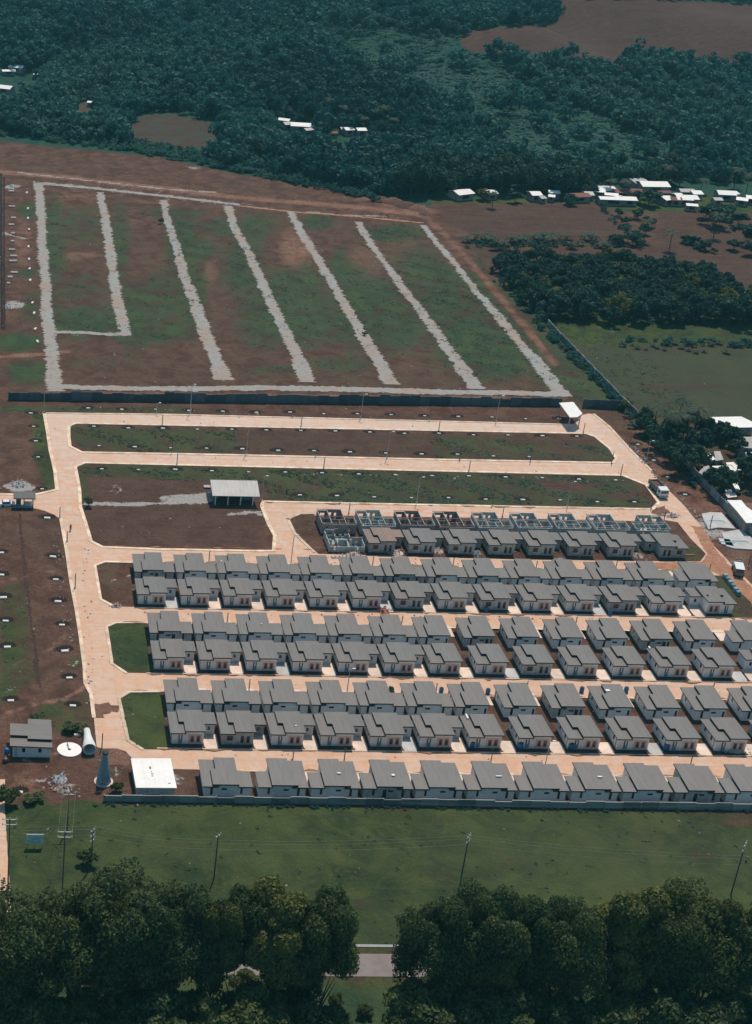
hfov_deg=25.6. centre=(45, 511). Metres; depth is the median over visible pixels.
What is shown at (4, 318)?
drain
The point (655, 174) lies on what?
forest tree
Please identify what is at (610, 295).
grove tree
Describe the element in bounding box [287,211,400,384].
gravel track
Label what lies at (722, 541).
pickup truck
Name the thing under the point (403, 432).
lot box
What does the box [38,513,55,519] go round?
lot box
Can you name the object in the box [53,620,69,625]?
lot box
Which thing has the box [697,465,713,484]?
settlement house
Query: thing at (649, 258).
grove tree
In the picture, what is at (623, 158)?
forest tree
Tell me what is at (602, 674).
driveway
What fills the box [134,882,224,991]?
roadside tree
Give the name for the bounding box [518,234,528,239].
banana plant
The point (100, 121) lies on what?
forest tree
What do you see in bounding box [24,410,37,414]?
lot box
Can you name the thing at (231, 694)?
bungalow
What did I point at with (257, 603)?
driveway
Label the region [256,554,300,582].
bungalow
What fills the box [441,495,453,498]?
lot box
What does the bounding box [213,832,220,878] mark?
power pole
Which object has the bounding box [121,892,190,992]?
roadside tree
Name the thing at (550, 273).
grove tree
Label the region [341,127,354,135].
village house
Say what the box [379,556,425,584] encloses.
bungalow
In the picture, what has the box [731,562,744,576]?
van
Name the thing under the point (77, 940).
roadside tree
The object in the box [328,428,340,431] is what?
lot box
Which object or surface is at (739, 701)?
bungalow
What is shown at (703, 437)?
grove tree
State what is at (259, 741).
driveway
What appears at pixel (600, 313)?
grove tree
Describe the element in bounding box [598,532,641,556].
bungalow
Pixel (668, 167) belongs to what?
palm tree
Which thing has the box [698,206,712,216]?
grove tree
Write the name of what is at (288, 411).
lot box
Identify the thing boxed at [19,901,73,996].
roadside tree
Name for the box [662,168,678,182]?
forest tree
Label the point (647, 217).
grove tree
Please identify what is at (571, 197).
grove tree
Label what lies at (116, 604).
rubble pile
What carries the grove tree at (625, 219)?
on the ground
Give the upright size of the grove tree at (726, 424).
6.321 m
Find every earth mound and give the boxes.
[328,198,353,201]
[353,197,371,201]
[370,196,386,202]
[382,197,401,204]
[394,201,414,208]
[408,205,428,211]
[418,210,432,215]
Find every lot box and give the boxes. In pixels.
[0,548,8,553]
[0,570,9,576]
[0,592,12,598]
[0,616,14,622]
[0,641,16,648]
[1,695,19,701]
[10,785,29,793]
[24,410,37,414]
[28,438,41,441]
[35,486,47,489]
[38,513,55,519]
[44,552,61,557]
[48,575,63,580]
[48,596,67,602]
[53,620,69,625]
[53,644,73,652]
[60,672,76,679]
[63,700,81,707]
[68,729,83,736]
[81,405,94,408]
[87,424,99,427]
[95,466,106,469]
[121,425,134,428]
[126,443,140,447]
[156,425,169,429]
[168,466,182,470]
[204,468,217,471]
[216,409,228,412]
[234,445,248,449]
[249,410,261,413]
[260,428,272,430]
[269,447,284,451]
[283,409,295,412]
[292,492,305,495]
[314,470,327,473]
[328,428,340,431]
[328,492,342,496]
[341,449,355,452]
[351,471,362,474]
[363,429,375,432]
[397,431,409,434]
[413,451,426,455]
[432,431,444,434]
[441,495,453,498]
[450,413,463,417]
[450,452,462,455]
[478,496,490,500]
[497,474,511,477]
[514,496,529,500]
[533,433,547,436]
[552,416,564,419]
[570,476,584,480]
[627,499,639,502]
[630,442,642,445]
[647,457,659,461]
[660,474,672,477]
[677,491,690,495]
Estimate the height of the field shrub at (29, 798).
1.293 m
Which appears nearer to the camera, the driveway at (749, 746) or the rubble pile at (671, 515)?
the driveway at (749, 746)
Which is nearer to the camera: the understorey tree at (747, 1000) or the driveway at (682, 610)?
the understorey tree at (747, 1000)
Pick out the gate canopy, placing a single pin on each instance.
(571, 410)
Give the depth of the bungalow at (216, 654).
344.34 m
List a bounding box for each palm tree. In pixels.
[323,97,333,103]
[337,105,349,110]
[360,117,369,127]
[371,109,380,119]
[375,104,391,117]
[487,191,499,206]
[603,179,617,186]
[617,179,633,187]
[640,218,653,239]
[647,404,665,418]
[655,411,674,423]
[658,164,676,180]
[663,229,681,249]
[664,410,693,438]
[671,396,692,411]
[678,414,698,437]
[685,405,713,429]
[696,178,711,189]
[709,212,726,237]
[729,167,745,187]
[741,172,751,194]
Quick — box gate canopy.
[558,402,581,428]
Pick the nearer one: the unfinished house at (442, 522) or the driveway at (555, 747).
the driveway at (555, 747)
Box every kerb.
[0,412,58,494]
[43,412,581,424]
[59,518,95,717]
[67,422,617,463]
[73,462,660,551]
[93,561,132,606]
[105,621,145,673]
[117,690,160,749]
[137,607,728,617]
[139,622,724,632]
[146,673,751,682]
[157,747,751,756]
[161,691,726,699]
[163,561,669,570]
[237,770,722,777]
[286,512,314,518]
[286,518,315,552]
[593,414,652,470]
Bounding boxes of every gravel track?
[33,183,65,390]
[38,183,238,204]
[55,331,130,335]
[55,384,572,396]
[96,192,131,333]
[158,200,233,379]
[223,206,315,381]
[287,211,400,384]
[355,222,484,388]
[419,225,568,391]
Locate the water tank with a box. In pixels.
[4,747,9,760]
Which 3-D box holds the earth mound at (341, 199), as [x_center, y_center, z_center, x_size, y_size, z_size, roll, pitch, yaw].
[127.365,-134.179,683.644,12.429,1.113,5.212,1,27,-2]
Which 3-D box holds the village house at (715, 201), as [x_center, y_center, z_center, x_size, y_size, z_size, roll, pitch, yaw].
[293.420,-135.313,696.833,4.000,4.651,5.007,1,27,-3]
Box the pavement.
[356,944,402,947]
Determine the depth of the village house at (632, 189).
702.05 m
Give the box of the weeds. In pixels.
[0,186,749,942]
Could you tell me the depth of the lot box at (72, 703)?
329.99 m
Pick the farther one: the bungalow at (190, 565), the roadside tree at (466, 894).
the bungalow at (190, 565)
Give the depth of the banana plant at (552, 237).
633.44 m
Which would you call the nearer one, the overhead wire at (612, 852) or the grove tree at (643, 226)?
the overhead wire at (612, 852)
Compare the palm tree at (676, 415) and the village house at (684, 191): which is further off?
the village house at (684, 191)
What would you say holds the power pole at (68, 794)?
on the ground
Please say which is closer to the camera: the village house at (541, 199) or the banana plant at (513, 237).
the banana plant at (513, 237)
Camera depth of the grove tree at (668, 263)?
600.41 m
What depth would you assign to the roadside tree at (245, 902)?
243.16 m
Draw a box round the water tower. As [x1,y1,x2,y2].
[94,750,112,787]
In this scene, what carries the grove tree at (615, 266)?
on the ground
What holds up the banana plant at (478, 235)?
on the ground
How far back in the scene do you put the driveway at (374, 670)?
345.22 m
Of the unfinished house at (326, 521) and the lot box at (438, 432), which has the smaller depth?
the unfinished house at (326, 521)
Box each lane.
[0,779,10,911]
[654,526,751,603]
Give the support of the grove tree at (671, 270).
on the ground
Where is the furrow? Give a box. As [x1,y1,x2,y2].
[18,514,41,687]
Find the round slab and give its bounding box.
[57,740,81,757]
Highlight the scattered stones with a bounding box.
[0,172,751,886]
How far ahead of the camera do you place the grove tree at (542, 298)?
561.66 m
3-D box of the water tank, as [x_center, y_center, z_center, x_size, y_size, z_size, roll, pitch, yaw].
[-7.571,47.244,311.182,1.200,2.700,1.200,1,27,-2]
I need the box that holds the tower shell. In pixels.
[83,728,95,754]
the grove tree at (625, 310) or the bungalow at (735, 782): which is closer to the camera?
the bungalow at (735, 782)
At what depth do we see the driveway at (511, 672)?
345.93 m
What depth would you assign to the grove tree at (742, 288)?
575.83 m
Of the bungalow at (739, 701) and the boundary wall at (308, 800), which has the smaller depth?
the boundary wall at (308, 800)
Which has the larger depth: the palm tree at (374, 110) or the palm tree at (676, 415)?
the palm tree at (374, 110)
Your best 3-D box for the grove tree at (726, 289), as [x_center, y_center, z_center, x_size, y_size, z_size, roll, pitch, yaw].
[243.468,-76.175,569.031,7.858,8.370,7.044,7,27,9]
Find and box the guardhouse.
[13,491,35,507]
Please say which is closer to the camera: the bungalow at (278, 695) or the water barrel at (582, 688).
the bungalow at (278, 695)
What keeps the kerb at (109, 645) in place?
on the ground
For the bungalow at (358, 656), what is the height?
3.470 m
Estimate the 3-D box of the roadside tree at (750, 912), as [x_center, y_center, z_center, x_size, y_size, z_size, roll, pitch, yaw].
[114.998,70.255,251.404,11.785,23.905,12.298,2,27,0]
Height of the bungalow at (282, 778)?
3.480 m
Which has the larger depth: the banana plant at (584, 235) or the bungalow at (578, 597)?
the banana plant at (584, 235)
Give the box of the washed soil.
[113,502,751,776]
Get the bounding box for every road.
[0,413,751,776]
[223,954,612,976]
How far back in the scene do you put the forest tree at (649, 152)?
757.64 m
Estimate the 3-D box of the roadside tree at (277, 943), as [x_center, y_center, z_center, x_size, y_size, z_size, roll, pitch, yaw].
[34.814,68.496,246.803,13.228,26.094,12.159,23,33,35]
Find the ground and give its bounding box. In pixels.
[0,0,751,1023]
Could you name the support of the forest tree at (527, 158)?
on the ground
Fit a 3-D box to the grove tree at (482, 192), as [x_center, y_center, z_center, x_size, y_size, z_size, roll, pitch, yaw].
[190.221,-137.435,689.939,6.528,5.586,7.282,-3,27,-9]
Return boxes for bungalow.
[10,719,51,756]
[132,552,174,578]
[134,576,176,604]
[147,611,192,640]
[150,639,195,669]
[163,678,212,711]
[167,710,216,743]
[173,553,216,579]
[177,577,219,604]
[191,611,237,641]
[196,639,241,669]
[198,757,252,796]
[210,678,260,712]
[215,554,258,581]
[216,710,265,744]
[219,578,262,605]
[235,612,282,642]
[241,640,287,670]
[255,758,308,797]
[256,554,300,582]
[258,679,309,713]
[262,579,304,606]
[265,711,314,744]
[279,613,327,643]
[286,641,333,671]
[297,555,342,583]
[304,579,347,606]
[305,680,357,714]
[307,759,360,797]
[314,712,364,745]
[323,614,372,644]
[332,641,378,671]
[338,556,383,583]
[346,580,390,607]
[352,680,405,714]
[359,759,412,798]
[362,527,403,552]
[362,712,413,746]
[367,614,416,645]
[377,642,424,672]
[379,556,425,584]
[388,581,432,608]
[400,681,453,715]
[402,528,443,552]
[410,760,465,798]
[411,615,450,646]
[411,713,462,746]
[420,557,467,585]
[422,643,462,673]
[430,581,475,608]
[441,529,483,553]
[446,682,489,716]
[455,616,494,646]
[459,714,504,747]
[461,558,508,585]
[462,761,517,800]
[467,643,508,673]
[472,582,517,609]
[480,529,522,554]
[493,682,537,716]
[498,616,539,647]
[502,559,550,586]
[508,714,553,748]
[512,644,554,674]
[513,761,568,800]
[514,583,559,610]
[520,530,562,555]
[540,683,585,717]
[542,559,591,587]
[542,617,583,648]
[556,584,601,611]
[556,715,602,748]
[557,645,600,675]
[559,531,601,555]
[564,762,620,801]
[583,560,633,588]
[585,618,628,648]
[587,684,632,718]
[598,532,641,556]
[598,584,644,611]
[601,646,645,675]
[604,716,652,749]
[615,763,672,801]
[624,561,674,588]
[629,619,672,649]
[633,685,680,718]
[640,532,688,557]
[640,585,685,612]
[646,646,691,676]
[652,716,701,750]
[666,763,724,802]
[672,561,718,589]
[672,619,716,650]
[680,685,728,719]
[684,586,736,613]
[691,647,736,677]
[700,717,750,750]
[717,764,751,803]
[723,620,751,650]
[726,686,751,720]
[737,648,751,668]
[748,720,751,736]
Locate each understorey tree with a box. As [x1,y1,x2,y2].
[41,983,63,997]
[68,968,98,993]
[117,984,219,1023]
[185,1004,250,1023]
[215,978,300,1023]
[228,968,262,988]
[278,983,352,1023]
[328,992,344,1006]
[356,1002,373,1016]
[381,973,456,1023]
[420,975,432,983]
[486,983,571,1023]
[570,989,646,1023]
[613,977,702,1023]
[663,983,750,1023]
[737,986,751,996]
[740,996,751,1023]
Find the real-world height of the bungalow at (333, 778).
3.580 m
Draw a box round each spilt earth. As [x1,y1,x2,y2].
[94,702,118,717]
[101,749,130,765]
[651,506,669,515]
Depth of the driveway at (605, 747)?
321.59 m
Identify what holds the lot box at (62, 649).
on the ground
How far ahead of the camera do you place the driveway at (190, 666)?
343.97 m
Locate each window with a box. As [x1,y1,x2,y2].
[608,201,619,203]
[650,188,660,191]
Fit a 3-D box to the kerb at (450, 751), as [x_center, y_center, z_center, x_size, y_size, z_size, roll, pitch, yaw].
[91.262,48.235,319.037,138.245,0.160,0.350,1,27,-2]
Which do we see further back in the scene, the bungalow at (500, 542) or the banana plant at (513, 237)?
the banana plant at (513, 237)
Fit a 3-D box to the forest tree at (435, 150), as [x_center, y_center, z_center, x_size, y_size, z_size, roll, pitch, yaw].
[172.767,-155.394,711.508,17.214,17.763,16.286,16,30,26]
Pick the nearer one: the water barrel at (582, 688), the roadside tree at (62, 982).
the roadside tree at (62, 982)
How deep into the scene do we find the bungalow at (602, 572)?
382.06 m
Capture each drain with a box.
[0,173,2,329]
[3,176,5,329]
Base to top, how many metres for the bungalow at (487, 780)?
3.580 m
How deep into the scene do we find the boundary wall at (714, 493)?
433.54 m
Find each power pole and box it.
[2,818,16,883]
[57,830,72,887]
[62,793,74,830]
[90,827,95,864]
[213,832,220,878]
[461,833,470,873]
[730,841,746,894]
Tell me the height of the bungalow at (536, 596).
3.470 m
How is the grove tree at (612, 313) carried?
on the ground
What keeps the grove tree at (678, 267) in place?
on the ground
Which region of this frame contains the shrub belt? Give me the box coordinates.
[0,127,751,813]
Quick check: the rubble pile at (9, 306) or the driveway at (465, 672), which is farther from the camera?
the rubble pile at (9, 306)
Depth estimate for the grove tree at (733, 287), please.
574.99 m
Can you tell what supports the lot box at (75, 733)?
on the ground
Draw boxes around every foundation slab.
[701,512,734,529]
[721,529,751,549]
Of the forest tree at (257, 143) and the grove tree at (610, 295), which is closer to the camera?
the grove tree at (610, 295)
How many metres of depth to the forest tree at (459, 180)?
696.94 m
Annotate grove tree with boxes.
[477,188,492,199]
[489,241,502,248]
[491,253,512,271]
[496,251,510,266]
[504,267,522,280]
[507,192,524,202]
[507,249,522,260]
[507,277,518,289]
[511,254,527,266]
[514,278,533,289]
[522,250,536,261]
[522,271,530,278]
[522,285,545,305]
[523,262,542,275]
[529,245,546,259]
[532,259,547,268]
[537,290,569,313]
[539,289,553,301]
[540,275,551,283]
[541,268,556,278]
[542,248,563,261]
[551,275,569,287]
[553,262,571,275]
[557,252,582,264]
[561,302,578,318]
[563,287,598,315]
[564,193,579,202]
[571,294,593,315]
[572,252,586,261]
[581,183,599,192]
[581,257,599,267]
[583,253,594,258]
[591,295,603,315]
[594,255,606,268]
[595,246,612,257]
[595,264,615,279]
[597,281,615,296]
[597,307,617,321]
[603,291,632,317]
[603,305,623,323]
[605,254,615,261]
[605,290,621,304]
[608,234,623,244]
[609,264,626,273]
[611,250,632,263]
[612,269,619,278]
[614,208,623,214]
[616,304,629,321]
[617,261,634,278]
[620,216,633,222]
[620,248,637,263]
[620,265,640,278]
[623,233,646,245]
[624,294,635,314]
[630,294,653,322]
[632,190,645,201]
[632,209,643,218]
[633,272,653,280]
[634,407,653,417]
[635,257,649,270]
[635,413,657,429]
[638,223,652,232]
[639,188,662,205]
[641,287,652,296]
[642,216,656,223]
[643,268,656,275]
[644,254,654,264]
[645,420,681,449]
[648,258,663,272]
[652,296,678,318]
[656,265,677,279]
[657,438,685,458]
[659,257,666,267]
[660,255,675,260]
[663,258,680,267]
[664,272,685,292]
[667,262,687,274]
[667,292,681,303]
[668,302,689,322]
[668,418,688,434]
[670,442,700,472]
[671,279,689,291]
[673,286,701,299]
[680,235,689,240]
[681,260,693,270]
[681,411,701,427]
[681,440,712,463]
[682,298,702,314]
[684,272,700,285]
[684,427,714,448]
[685,264,699,274]
[688,292,714,316]
[689,235,700,241]
[691,272,704,284]
[692,299,716,321]
[694,417,723,434]
[695,259,714,267]
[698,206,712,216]
[698,263,722,272]
[699,204,733,226]
[699,239,712,249]
[701,268,716,274]
[701,465,741,492]
[702,278,715,287]
[703,305,721,322]
[705,468,711,485]
[706,272,725,283]
[707,280,727,289]
[707,285,723,294]
[710,293,731,318]
[715,420,732,438]
[717,203,736,214]
[717,299,736,320]
[718,286,737,297]
[719,293,734,299]
[720,426,741,446]
[724,271,735,282]
[726,239,740,248]
[726,283,740,293]
[727,436,748,454]
[730,212,750,222]
[730,223,751,241]
[730,296,751,325]
[731,281,745,292]
[734,448,751,483]
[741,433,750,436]
[742,241,751,250]
[746,284,751,292]
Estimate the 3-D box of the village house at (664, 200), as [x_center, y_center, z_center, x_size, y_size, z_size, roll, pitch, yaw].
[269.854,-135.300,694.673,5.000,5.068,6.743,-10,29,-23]
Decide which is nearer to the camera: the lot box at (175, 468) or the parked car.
the parked car
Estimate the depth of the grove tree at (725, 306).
552.85 m
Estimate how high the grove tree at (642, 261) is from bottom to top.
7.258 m
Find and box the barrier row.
[722,573,741,595]
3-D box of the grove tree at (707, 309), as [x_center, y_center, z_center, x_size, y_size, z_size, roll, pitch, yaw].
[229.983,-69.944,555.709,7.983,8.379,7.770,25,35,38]
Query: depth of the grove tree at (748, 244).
627.46 m
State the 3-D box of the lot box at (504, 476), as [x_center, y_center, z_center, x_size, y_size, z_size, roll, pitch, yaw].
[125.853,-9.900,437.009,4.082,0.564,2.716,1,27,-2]
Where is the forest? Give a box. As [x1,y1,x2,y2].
[0,0,751,195]
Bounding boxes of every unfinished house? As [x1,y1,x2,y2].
[316,508,356,533]
[323,529,364,552]
[355,509,395,533]
[393,510,435,533]
[432,510,474,534]
[470,511,513,534]
[508,512,552,534]
[547,513,591,534]
[585,514,630,536]
[630,514,670,538]
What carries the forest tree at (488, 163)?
on the ground
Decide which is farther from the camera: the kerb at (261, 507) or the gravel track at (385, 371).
the gravel track at (385, 371)
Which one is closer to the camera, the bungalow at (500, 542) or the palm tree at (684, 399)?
the bungalow at (500, 542)
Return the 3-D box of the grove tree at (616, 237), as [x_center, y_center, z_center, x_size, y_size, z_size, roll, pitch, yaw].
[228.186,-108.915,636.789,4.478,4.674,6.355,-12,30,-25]
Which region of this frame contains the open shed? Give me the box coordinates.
[208,479,259,505]
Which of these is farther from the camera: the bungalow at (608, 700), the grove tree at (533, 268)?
the grove tree at (533, 268)
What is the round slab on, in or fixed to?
on the ground
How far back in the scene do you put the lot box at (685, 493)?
430.70 m
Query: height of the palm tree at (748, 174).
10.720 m
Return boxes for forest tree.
[89,118,104,128]
[246,137,266,154]
[315,122,330,133]
[333,141,342,148]
[389,161,416,195]
[397,158,431,194]
[399,150,414,160]
[414,144,454,169]
[417,162,446,194]
[438,171,457,194]
[448,152,478,185]
[454,164,477,188]
[455,172,466,189]
[460,161,484,188]
[471,148,496,162]
[474,170,492,188]
[479,158,500,188]
[480,171,503,189]
[484,116,500,128]
[486,153,513,185]
[489,151,527,190]
[489,165,518,193]
[499,118,510,131]
[518,163,537,188]
[519,151,545,172]
[535,161,561,189]
[536,179,551,192]
[544,163,578,190]
[551,152,579,171]
[572,165,589,189]
[578,161,597,186]
[593,175,604,183]
[595,167,612,185]
[603,134,613,141]
[609,151,628,165]
[615,172,625,181]
[621,115,637,130]
[622,169,640,177]
[632,166,650,178]
[643,147,658,158]
[647,168,663,180]
[656,151,683,164]
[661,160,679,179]
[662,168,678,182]
[670,163,695,186]
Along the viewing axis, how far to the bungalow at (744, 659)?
350.69 m
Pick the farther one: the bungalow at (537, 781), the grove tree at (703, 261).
the grove tree at (703, 261)
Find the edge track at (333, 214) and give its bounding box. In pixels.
[236,205,422,222]
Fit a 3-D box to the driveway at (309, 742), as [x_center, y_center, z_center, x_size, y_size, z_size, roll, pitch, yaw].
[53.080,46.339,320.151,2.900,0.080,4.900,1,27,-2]
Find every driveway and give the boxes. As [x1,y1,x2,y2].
[165,597,178,607]
[184,661,197,672]
[203,734,218,747]
[209,598,221,607]
[230,661,243,673]
[252,598,264,608]
[253,735,267,748]
[276,662,289,674]
[295,599,307,609]
[303,735,317,749]
[322,663,335,674]
[337,600,350,609]
[352,736,367,749]
[368,664,381,675]
[380,600,393,610]
[402,737,416,750]
[414,664,427,676]
[423,601,435,611]
[447,625,454,636]
[451,737,466,751]
[459,667,473,676]
[465,602,478,612]
[500,741,515,751]
[505,668,519,677]
[508,603,521,612]
[549,742,564,752]
[550,603,563,613]
[551,669,564,678]
[593,604,606,614]
[596,669,610,678]
[598,742,613,752]
[635,605,648,614]
[641,670,655,679]
[647,743,662,753]
[677,605,690,615]
[686,605,705,615]
[687,671,701,680]
[696,744,711,754]
[713,630,724,640]
[732,672,746,680]
[741,669,751,681]
[745,744,751,754]
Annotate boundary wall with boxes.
[8,391,561,405]
[103,794,751,810]
[547,319,625,400]
[582,399,624,409]
[627,400,751,536]
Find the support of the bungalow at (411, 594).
on the ground
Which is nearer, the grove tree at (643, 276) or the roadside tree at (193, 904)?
the roadside tree at (193, 904)
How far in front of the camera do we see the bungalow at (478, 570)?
381.01 m
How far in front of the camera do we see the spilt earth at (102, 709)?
328.52 m
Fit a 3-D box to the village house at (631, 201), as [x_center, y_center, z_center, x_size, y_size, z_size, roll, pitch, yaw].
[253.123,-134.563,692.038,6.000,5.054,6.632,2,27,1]
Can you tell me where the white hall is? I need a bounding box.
[131,758,176,794]
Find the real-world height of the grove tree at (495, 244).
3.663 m
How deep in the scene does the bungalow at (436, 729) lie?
321.16 m
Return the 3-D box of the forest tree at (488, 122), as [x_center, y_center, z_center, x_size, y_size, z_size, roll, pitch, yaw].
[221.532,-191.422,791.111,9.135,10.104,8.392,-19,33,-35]
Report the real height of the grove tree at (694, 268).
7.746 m
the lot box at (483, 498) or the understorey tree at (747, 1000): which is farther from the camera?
the lot box at (483, 498)
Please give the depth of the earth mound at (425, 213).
667.34 m
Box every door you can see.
[382,790,386,798]
[692,794,697,801]
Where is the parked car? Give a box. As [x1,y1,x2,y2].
[0,499,14,506]
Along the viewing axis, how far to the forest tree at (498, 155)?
707.63 m
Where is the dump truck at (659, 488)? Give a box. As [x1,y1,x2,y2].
[648,478,669,497]
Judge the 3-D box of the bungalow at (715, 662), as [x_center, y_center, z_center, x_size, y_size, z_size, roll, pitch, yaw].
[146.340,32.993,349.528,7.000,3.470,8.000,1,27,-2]
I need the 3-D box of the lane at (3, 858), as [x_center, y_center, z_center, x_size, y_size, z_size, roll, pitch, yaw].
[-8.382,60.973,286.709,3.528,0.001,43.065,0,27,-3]
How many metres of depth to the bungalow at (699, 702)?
333.08 m
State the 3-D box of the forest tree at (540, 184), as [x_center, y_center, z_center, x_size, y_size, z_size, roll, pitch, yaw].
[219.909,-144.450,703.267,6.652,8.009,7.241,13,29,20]
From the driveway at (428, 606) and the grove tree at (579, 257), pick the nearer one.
the driveway at (428, 606)
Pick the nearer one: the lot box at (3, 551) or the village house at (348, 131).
the lot box at (3, 551)
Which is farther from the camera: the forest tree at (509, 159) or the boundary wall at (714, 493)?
the forest tree at (509, 159)
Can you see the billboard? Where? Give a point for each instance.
(34, 839)
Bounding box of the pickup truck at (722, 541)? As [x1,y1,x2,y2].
[718,538,734,545]
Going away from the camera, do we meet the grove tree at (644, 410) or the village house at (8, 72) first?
the grove tree at (644, 410)
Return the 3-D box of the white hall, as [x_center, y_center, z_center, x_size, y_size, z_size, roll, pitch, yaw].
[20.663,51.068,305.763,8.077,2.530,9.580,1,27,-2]
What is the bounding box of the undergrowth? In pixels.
[464,199,751,486]
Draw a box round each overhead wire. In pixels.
[222,839,455,844]
[223,844,465,850]
[232,835,466,840]
[466,844,730,864]
[469,838,729,858]
[470,835,738,855]
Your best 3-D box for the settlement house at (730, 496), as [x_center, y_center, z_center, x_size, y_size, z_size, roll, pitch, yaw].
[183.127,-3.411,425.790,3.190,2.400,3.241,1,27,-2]
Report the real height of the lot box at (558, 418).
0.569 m
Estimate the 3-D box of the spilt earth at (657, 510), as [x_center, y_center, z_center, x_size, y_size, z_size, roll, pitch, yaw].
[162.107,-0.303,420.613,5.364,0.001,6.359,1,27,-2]
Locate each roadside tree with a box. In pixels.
[0,877,83,1017]
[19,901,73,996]
[29,881,123,998]
[75,856,192,999]
[88,898,123,1014]
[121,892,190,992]
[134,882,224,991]
[194,899,245,997]
[216,882,270,993]
[242,874,308,989]
[277,936,327,996]
[286,883,359,1005]
[391,896,469,991]
[432,909,472,988]
[443,876,531,993]
[465,891,531,997]
[497,894,549,989]
[516,895,574,998]
[532,894,616,1005]
[565,919,617,1000]
[588,885,670,994]
[629,903,689,988]
[646,875,743,1000]
[695,896,749,1000]
[699,910,751,996]
[744,902,751,996]
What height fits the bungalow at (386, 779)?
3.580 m
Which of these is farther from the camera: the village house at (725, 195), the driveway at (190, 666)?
the village house at (725, 195)
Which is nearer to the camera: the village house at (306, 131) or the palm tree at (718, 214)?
the palm tree at (718, 214)
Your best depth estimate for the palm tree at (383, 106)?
790.14 m
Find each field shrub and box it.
[0,783,20,803]
[24,790,44,802]
[29,711,46,719]
[61,721,87,732]
[76,847,98,863]
[84,496,92,504]
[110,782,123,792]
[389,686,394,692]
[618,399,632,407]
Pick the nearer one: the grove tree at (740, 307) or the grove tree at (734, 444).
the grove tree at (734, 444)
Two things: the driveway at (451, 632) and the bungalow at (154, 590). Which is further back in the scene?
the bungalow at (154, 590)
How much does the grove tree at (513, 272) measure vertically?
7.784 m
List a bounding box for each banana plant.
[460,236,471,241]
[467,232,481,239]
[475,233,486,239]
[483,234,497,241]
[499,241,511,246]
[505,236,519,242]
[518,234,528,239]
[528,233,543,240]
[542,235,558,244]
[546,232,559,240]
[565,241,579,247]
[578,233,591,240]
[588,233,599,239]
[602,242,612,247]
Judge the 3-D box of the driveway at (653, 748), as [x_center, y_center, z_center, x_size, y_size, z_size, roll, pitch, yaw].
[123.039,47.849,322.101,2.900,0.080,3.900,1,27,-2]
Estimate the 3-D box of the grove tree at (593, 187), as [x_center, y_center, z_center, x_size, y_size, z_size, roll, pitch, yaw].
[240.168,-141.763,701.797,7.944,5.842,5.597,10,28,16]
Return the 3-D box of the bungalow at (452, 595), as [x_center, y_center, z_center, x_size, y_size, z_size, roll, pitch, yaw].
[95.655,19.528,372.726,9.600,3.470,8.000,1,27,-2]
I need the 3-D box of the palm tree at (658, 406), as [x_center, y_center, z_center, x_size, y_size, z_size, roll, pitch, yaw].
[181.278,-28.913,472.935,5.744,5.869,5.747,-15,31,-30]
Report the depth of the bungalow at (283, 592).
369.79 m
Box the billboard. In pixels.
[26,834,43,846]
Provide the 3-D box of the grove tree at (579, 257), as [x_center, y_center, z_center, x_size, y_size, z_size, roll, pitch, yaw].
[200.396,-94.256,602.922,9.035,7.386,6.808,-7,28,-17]
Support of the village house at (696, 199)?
on the ground
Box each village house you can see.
[0,85,15,94]
[1,69,15,74]
[8,65,25,73]
[278,118,290,121]
[281,122,290,129]
[290,122,314,132]
[302,128,313,135]
[329,131,338,137]
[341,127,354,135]
[354,128,366,135]
[448,189,475,200]
[481,190,498,199]
[526,191,542,201]
[537,196,547,203]
[547,190,560,199]
[548,194,555,202]
[563,193,591,202]
[582,191,594,200]
[593,189,605,197]
[596,196,627,205]
[599,186,615,192]
[604,192,618,196]
[612,189,632,196]
[622,177,647,188]
[622,196,637,206]
[630,188,641,196]
[636,181,670,191]
[655,195,670,205]
[656,191,671,195]
[669,193,682,196]
[670,197,682,206]
[673,195,693,205]
[676,188,694,194]
[685,203,698,211]
[689,190,703,199]
[689,195,699,203]
[710,197,723,205]
[713,190,736,201]
[735,197,748,206]
[744,195,751,204]
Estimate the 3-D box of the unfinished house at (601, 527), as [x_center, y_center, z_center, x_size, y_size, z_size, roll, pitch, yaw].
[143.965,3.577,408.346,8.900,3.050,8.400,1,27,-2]
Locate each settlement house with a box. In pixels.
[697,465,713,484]
[704,453,715,468]
[712,416,751,438]
[712,465,737,471]
[713,451,723,465]
[724,493,736,501]
[726,500,751,532]
[730,483,740,498]
[732,465,741,478]
[736,437,751,455]
[744,503,751,509]
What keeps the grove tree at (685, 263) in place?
on the ground
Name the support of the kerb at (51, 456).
on the ground
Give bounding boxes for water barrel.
[517,742,523,749]
[568,743,574,750]
[579,686,584,692]
[624,686,628,692]
[663,743,669,750]
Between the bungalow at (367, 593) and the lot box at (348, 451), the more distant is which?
the lot box at (348, 451)
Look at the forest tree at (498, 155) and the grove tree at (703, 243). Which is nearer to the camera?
the grove tree at (703, 243)
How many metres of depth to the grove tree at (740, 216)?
666.87 m
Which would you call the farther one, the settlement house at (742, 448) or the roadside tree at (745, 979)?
the settlement house at (742, 448)
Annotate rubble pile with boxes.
[3,304,16,309]
[9,481,27,487]
[42,783,79,794]
[47,771,68,783]
[108,602,121,607]
[338,550,361,556]
[372,606,391,614]
[386,549,415,559]
[434,546,445,554]
[469,550,482,556]
[631,552,649,559]
[661,512,679,518]
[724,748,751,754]
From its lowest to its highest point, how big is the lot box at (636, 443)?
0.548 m
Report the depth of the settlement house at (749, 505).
418.53 m
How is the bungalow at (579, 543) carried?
on the ground
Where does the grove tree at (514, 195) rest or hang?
on the ground
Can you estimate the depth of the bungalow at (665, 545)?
398.13 m
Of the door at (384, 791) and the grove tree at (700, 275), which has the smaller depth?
the door at (384, 791)

